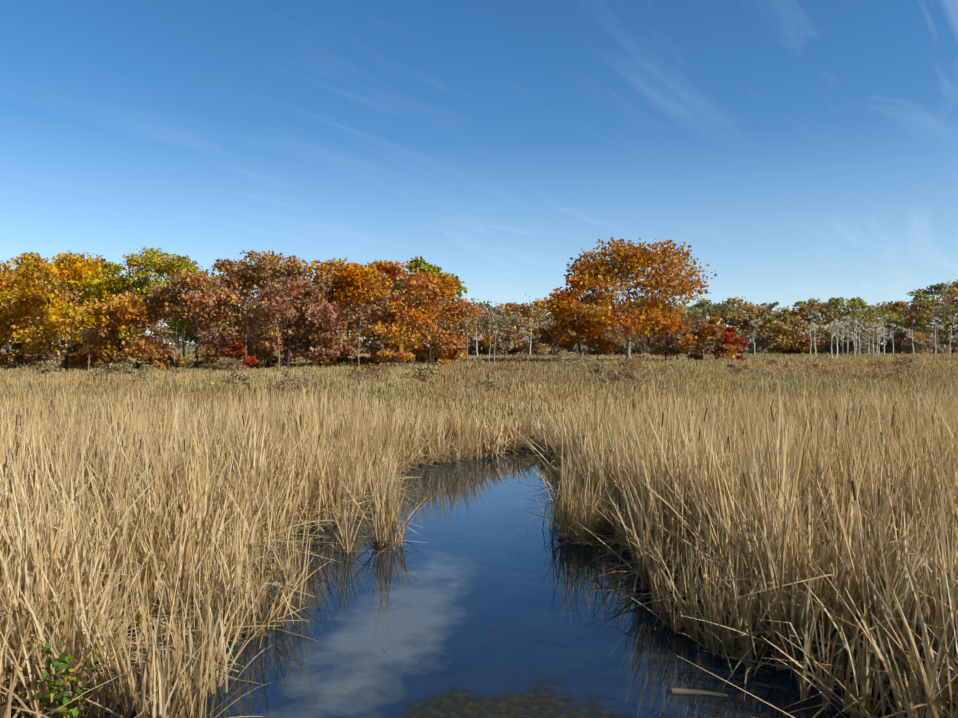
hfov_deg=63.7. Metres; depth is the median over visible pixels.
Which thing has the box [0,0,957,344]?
sky
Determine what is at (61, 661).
green shrub
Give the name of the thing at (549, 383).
sedge meadow
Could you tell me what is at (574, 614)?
floating litter
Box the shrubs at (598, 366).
[17,351,957,391]
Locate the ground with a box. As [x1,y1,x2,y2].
[1,345,827,383]
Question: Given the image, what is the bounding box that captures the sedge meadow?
[0,352,957,445]
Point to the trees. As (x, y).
(423, 283)
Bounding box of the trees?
[0,237,957,370]
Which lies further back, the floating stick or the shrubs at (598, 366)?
the shrubs at (598, 366)
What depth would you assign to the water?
9.69 m
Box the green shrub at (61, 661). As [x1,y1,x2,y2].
[31,641,100,717]
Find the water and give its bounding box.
[6,446,954,717]
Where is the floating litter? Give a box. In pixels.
[295,485,786,717]
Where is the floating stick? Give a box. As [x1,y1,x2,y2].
[671,688,727,697]
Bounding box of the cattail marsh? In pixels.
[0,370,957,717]

